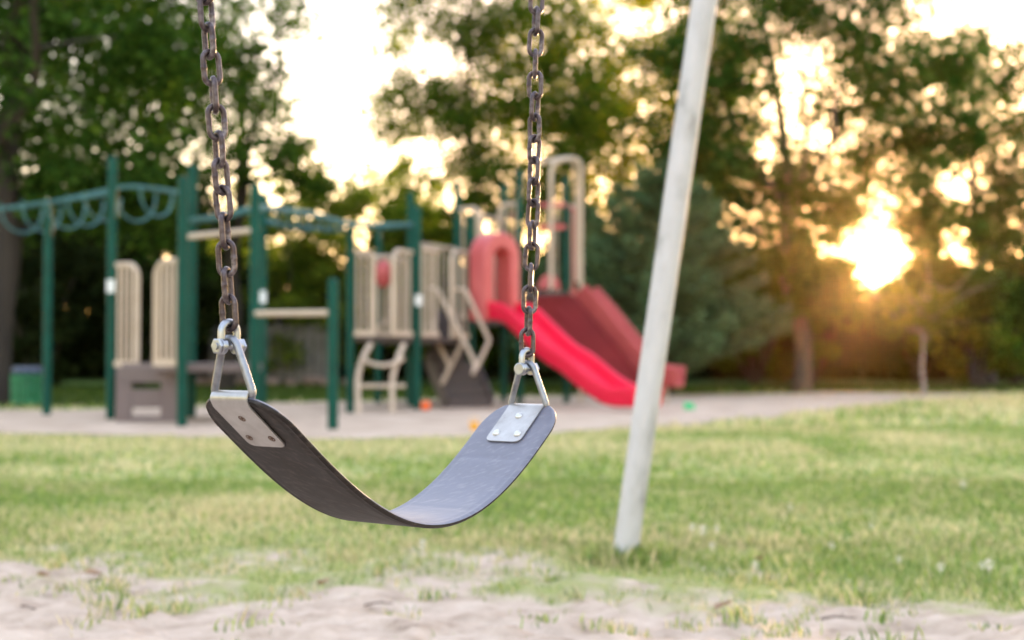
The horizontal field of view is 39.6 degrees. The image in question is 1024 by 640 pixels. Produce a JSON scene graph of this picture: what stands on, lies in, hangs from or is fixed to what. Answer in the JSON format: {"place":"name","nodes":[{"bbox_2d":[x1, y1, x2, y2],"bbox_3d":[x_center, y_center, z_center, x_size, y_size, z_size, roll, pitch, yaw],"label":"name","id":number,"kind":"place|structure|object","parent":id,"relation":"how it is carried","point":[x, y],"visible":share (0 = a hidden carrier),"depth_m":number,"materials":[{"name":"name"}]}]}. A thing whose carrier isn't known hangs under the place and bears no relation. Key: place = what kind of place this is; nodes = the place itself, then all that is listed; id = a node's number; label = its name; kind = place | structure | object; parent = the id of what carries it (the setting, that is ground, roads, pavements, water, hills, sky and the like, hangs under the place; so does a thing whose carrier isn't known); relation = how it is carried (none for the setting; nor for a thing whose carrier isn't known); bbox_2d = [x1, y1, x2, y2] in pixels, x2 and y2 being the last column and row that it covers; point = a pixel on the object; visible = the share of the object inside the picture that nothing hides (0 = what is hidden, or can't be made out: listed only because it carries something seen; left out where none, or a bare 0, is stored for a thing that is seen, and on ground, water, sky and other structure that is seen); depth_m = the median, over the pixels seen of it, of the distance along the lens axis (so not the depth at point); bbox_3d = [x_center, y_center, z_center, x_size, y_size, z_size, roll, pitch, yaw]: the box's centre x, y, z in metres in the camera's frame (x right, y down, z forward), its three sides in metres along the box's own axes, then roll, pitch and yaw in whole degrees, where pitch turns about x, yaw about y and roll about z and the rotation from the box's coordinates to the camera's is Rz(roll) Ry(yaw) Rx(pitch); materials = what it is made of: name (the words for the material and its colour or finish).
{"place":"outdoors","nodes":[
{"label":"outdoors","id":0,"kind":"place"},
{"bbox_2d":[0,392,1022,438],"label":"gravel ground","id":1,"kind":"structure","parent":0,"point":[373,419],"depth_m":14.51,"materials":[{"name":"beige gravel"}]},
{"bbox_2d":[0,156,685,429],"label":"play structure","id":2,"kind":"object","parent":1,"relation":"on","point":[588,341],"visible":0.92,"depth_m":15.86,"materials":[{"name":"green paint"}]},
{"bbox_2d":[420,401,430,409],"bbox_3d":[-0.965,0.959,15.880,0.120,0.116,0.120,0,-2,0],"label":"toy ball","id":3,"kind":"object","parent":1,"relation":"on","point":[425,405],"visible":0.93,"depth_m":15.84,"materials":[{"name":"orange plastic"}]},
{"bbox_2d":[469,417,479,429],"bbox_3d":[-0.311,0.850,11.702,0.091,0.113,0.092,0,-2,0],"label":"toy bucket","id":4,"kind":"object","parent":1,"relation":"on","point":[474,425],"visible":0.92,"depth_m":11.67,"materials":[{"name":"orange plastic"}]},
{"bbox_2d":[847,243,994,394],"bbox_3d":[6.706,0.018,23.063,2.317,2.621,1.978,0,-2,7],"label":"young tree","id":5,"kind":"object","parent":1,"relation":"on","point":[928,312],"visible":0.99,"depth_m":22.93,"materials":[{"name":"green plant"}]},
{"bbox_2d":[0,383,1023,639],"bbox_3d":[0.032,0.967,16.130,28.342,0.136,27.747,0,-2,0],"label":"grass","id":6,"kind":"structure","parent":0,"point":[654,551],"depth_m":5.63,"materials":[{"name":"green plant"}]},
{"bbox_2d":[0,532,1023,639],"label":"sand","id":7,"kind":"structure","parent":6,"relation":"on","point":[469,615],"depth_m":3.38,"materials":[{"name":"beige sand"}]},
{"bbox_2d":[33,572,50,575],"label":"dry leaf","id":8,"kind":"object","parent":7,"relation":"on","point":[44,574],"visible":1,"depth_m":3.73,"materials":[{"name":"brown plant"}]},
{"bbox_2d":[78,568,102,573],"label":"dry leaf","id":9,"kind":"object","parent":7,"relation":"on","point":[90,571],"visible":1,"depth_m":3.76,"materials":[{"name":"brown plant"}]},
{"bbox_2d":[317,578,329,583],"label":"dry leaf","id":10,"kind":"object","parent":7,"relation":"on","point":[321,582],"visible":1,"depth_m":3.60,"materials":[{"name":"brown plant"}]},
{"bbox_2d":[364,600,392,605],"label":"twig","id":11,"kind":"object","parent":7,"relation":"on","point":[377,602],"visible":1,"depth_m":3.32,"materials":[{"name":"brown wood"}]},
{"bbox_2d":[613,0,716,555],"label":"swing support","id":12,"kind":"object","parent":7,"relation":"on","point":[664,277],"visible":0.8,"depth_m":4.15,"materials":[{"name":"white paint"}]},
{"bbox_2d":[196,0,555,528],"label":"swing","id":13,"kind":"object","parent":12,"relation":"hanging from","point":[488,464],"visible":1,"depth_m":1.52,"materials":[{"name":"rubber"}]},
{"bbox_2d":[714,598,734,609],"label":"dry leaf","id":14,"kind":"object","parent":7,"relation":"on","point":[718,605],"visible":1,"depth_m":3.27,"materials":[{"name":"brown plant"}]},
{"bbox_2d":[820,614,855,619],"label":"twig","id":15,"kind":"object","parent":7,"relation":"on","point":[841,616],"visible":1,"depth_m":3.14,"materials":[{"name":"brown wood"}]},
{"bbox_2d":[982,558,995,572],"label":"clover flower","id":16,"kind":"object","parent":6,"relation":"on","point":[988,567],"visible":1,"depth_m":3.64,"materials":[{"name":"beige plant"}]},
{"bbox_2d":[3,378,1023,407],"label":"shaded lawn","id":17,"kind":"structure","parent":0,"point":[426,382],"depth_m":33.84,"materials":[{"name":"green plant"}]},
{"bbox_2d":[10,366,42,404],"bbox_3d":[-5.963,0.809,17.557,0.432,0.470,0.432,0,-2,0],"label":"litter bin","id":18,"kind":"object","parent":17,"relation":"on","point":[26,384],"visible":0.76,"depth_m":17.39,"materials":[{"name":"green plastic"}]},
{"bbox_2d":[12,207,151,385],"bbox_3d":[-9.820,-0.470,28.907,4.765,3.850,3.682,0,-2,0],"label":"bush","id":19,"kind":"object","parent":17,"relation":"on","point":[66,324],"visible":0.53,"depth_m":28.65,"materials":[{"name":"green plant"}]},
{"bbox_2d":[21,212,249,385],"bbox_3d":[-7.872,-0.440,30.150,5.169,3.851,3.105,0,-2,0],"label":"bush","id":20,"kind":"object","parent":17,"relation":"on","point":[96,275],"visible":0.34,"depth_m":29.54,"materials":[{"name":"green plant"}]},
{"bbox_2d":[0,0,321,405],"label":"shade tree","id":21,"kind":"object","parent":17,"relation":"on","point":[26,26],"visible":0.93,"depth_m":18.48,"materials":[{"name":"green plant"}]},
{"bbox_2d":[0,0,345,389],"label":"maple tree","id":22,"kind":"object","parent":17,"relation":"on","point":[306,180],"visible":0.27,"depth_m":24.94,"materials":[{"name":"green plant"}]},
{"bbox_2d":[131,247,267,377],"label":"bush","id":23,"kind":"object","parent":17,"relation":"on","point":[205,347],"visible":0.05,"depth_m":32.81,"materials":[{"name":"green plant"}]},
{"bbox_2d":[196,377,205,384],"bbox_3d":[-6.851,1.344,30.930,0.369,0.211,0.301,1,-2,-26],"label":"edging stone","id":24,"kind":"object","parent":17,"relation":"on","point":[199,380],"visible":0.36,"depth_m":30.84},
{"bbox_2d":[204,377,212,385],"bbox_3d":[-6.475,1.344,30.899,0.444,0.224,0.300,0,-2,0],"label":"edging stone","id":25,"kind":"object","parent":17,"relation":"on","point":[207,381],"visible":0.35,"depth_m":30.79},
{"bbox_2d":[236,376,242,385],"bbox_3d":[-6.045,1.338,30.968,0.406,0.239,0.329,1,-2,-21],"label":"edging stone","id":26,"kind":"object","parent":17,"relation":"on","point":[238,379],"visible":0.3,"depth_m":30.86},
{"bbox_2d":[210,321,327,384],"bbox_3d":[-5.300,0.752,31.559,2.800,1.450,0.165,0,-2,0],"label":"board fence","id":27,"kind":"object","parent":17,"relation":"on","point":[308,336],"visible":0.32,"depth_m":31.48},
{"bbox_2d":[266,377,279,385],"bbox_3d":[-5.225,1.341,30.769,0.416,0.220,0.276,0,-2,0],"label":"edging stone","id":28,"kind":"object","parent":17,"relation":"on","point":[271,381],"visible":0.5,"depth_m":30.68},
{"bbox_2d":[198,167,367,383],"bbox_3d":[-5.286,-0.959,32.039,3.240,4.986,3.426,1,-2,-39],"label":"bush","id":29,"kind":"object","parent":17,"relation":"on","point":[288,299],"visible":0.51,"depth_m":31.71,"materials":[{"name":"green plant"}]},
{"bbox_2d":[284,379,298,385],"bbox_3d":[-4.789,1.362,30.835,0.293,0.173,0.229,1,-2,-29],"label":"edging stone","id":30,"kind":"object","parent":17,"relation":"on","point":[291,382],"visible":0.72,"depth_m":30.75,"materials":[{"name":"grey stone"}]},
{"bbox_2d":[300,376,320,385],"bbox_3d":[-4.378,1.329,30.961,0.455,0.225,0.324,1,-2,-19],"label":"edging stone","id":31,"kind":"object","parent":17,"relation":"on","point":[308,380],"visible":0.88,"depth_m":30.84,"materials":[{"name":"grey stone"}]},
{"bbox_2d":[318,377,327,384],"bbox_3d":[-4.008,1.344,30.792,0.388,0.207,0.282,0,-2,0],"label":"edging stone","id":32,"kind":"object","parent":17,"relation":"on","point":[323,381],"visible":0.43,"depth_m":30.68,"materials":[{"name":"grey stone"}]},
{"bbox_2d":[241,163,426,369],"bbox_3d":[-4.158,-1.062,33.167,4.529,5.256,3.219,0,-2,0],"label":"bush","id":33,"kind":"object","parent":17,"relation":"on","point":[364,196],"visible":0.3,"depth_m":32.44,"materials":[{"name":"green plant"}]},
{"bbox_2d":[310,153,464,382],"bbox_3d":[-3.027,-1.218,34.006,4.085,5.613,3.074,0,-2,0],"label":"bush","id":34,"kind":"object","parent":17,"relation":"on","point":[369,244],"visible":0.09,"depth_m":33.90,"materials":[{"name":"green plant"}]},
{"bbox_2d":[365,198,495,371],"bbox_3d":[-1.708,-0.632,32.167,3.111,4.341,2.760,-1,-2,23],"label":"bush","id":35,"kind":"object","parent":17,"relation":"on","point":[438,230],"visible":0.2,"depth_m":31.73,"materials":[{"name":"green plant"}]},
{"bbox_2d":[345,0,633,351],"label":"slender tree","id":36,"kind":"object","parent":17,"relation":"on","point":[447,113],"visible":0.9,"depth_m":27.50,"materials":[{"name":"green plant"}]},
{"bbox_2d":[430,192,561,383],"bbox_3d":[0.065,-0.751,32.905,4.439,4.618,3.163,0,-2,0],"label":"bush","id":37,"kind":"object","parent":17,"relation":"on","point":[511,356],"visible":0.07,"depth_m":32.42,"materials":[{"name":"green plant"}]},
{"bbox_2d":[12,179,1023,380],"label":"wood","id":38,"kind":"object","parent":17,"relation":"on","point":[852,360],"visible":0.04,"depth_m":38.19,"materials":[{"name":"green plant"}]},
{"bbox_2d":[507,199,644,389],"bbox_3d":[1.247,-0.442,26.961,3.038,3.739,3.112,0,-2,0],"label":"conifer tree","id":39,"kind":"object","parent":17,"relation":"on","point":[538,272],"visible":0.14,"depth_m":26.76,"materials":[{"name":"green plant"}]},
{"bbox_2d":[464,0,772,248],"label":"yellowing tree","id":40,"kind":"object","parent":17,"relation":"on","point":[628,159],"visible":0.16,"depth_m":31.61,"materials":[{"name":"green plant"}]},
{"bbox_2d":[570,152,795,394],"bbox_3d":[2.302,-0.686,22.637,4.027,3.994,3.912,-1,-2,35],"label":"conifer tree","id":41,"kind":"object","parent":17,"relation":"on","point":[703,341],"visible":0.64,"depth_m":22.04,"materials":[{"name":"green plant"}]},
{"bbox_2d":[685,240,858,383],"bbox_3d":[5.801,-0.167,33.167,4.621,3.466,3.338,1,-2,-32],"label":"bush","id":42,"kind":"object","parent":17,"relation":"on","point":[782,363],"visible":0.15,"depth_m":32.84,"materials":[{"name":"green plant"}]},
{"bbox_2d":[603,0,1023,392],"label":"linden tree","id":43,"kind":"object","parent":17,"relation":"on","point":[809,282],"visible":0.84,"depth_m":24.83,"materials":[{"name":"green plant"}]},
{"bbox_2d":[747,227,888,382],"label":"bush","id":44,"kind":"object","parent":17,"relation":"on","point":[840,339],"visible":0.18,"depth_m":33.81,"materials":[{"name":"green plant"}]},
{"bbox_2d":[768,0,1023,385],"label":"broad tree","id":45,"kind":"object","parent":17,"relation":"on","point":[1004,185],"visible":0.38,"depth_m":30.58,"materials":[{"name":"green plant"}]},
{"bbox_2d":[850,241,995,382],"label":"bush","id":46,"kind":"object","parent":17,"relation":"on","point":[884,361],"visible":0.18,"depth_m":33.88,"materials":[{"name":"green plant"}]},
{"bbox_2d":[906,287,1023,389],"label":"bush","id":47,"kind":"object","parent":17,"relation":"on","point":[988,355],"visible":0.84,"depth_m":27.03,"materials":[{"name":"green plant"}]},
{"bbox_2d":[948,219,1023,382],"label":"bush","id":48,"kind":"object","parent":17,"relation":"on","point":[1011,374],"visible":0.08,"depth_m":33.74,"materials":[{"name":"green plant"}]},
{"bbox_2d":[5,0,1023,306],"label":"sky","id":49,"kind":"structure","parent":0,"point":[334,73],"materials":[{"name":"white"}]},
{"bbox_2d":[684,402,694,409],"bbox_3d":[2.003,0.980,16.071,0.120,0.101,0.090,0,-2,0],"label":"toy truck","id":50,"kind":"object","parent":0,"point":[687,406],"visible":0.87,"depth_m":16.04,"materials":[{"name":"green plastic"}]},
{"bbox_2d":[937,397,1023,404],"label":"dry grass ground","id":51,"kind":"structure","parent":0,"point":[999,403],"depth_m":20.19,"materials":[{"name":"green plant"}]}
]}

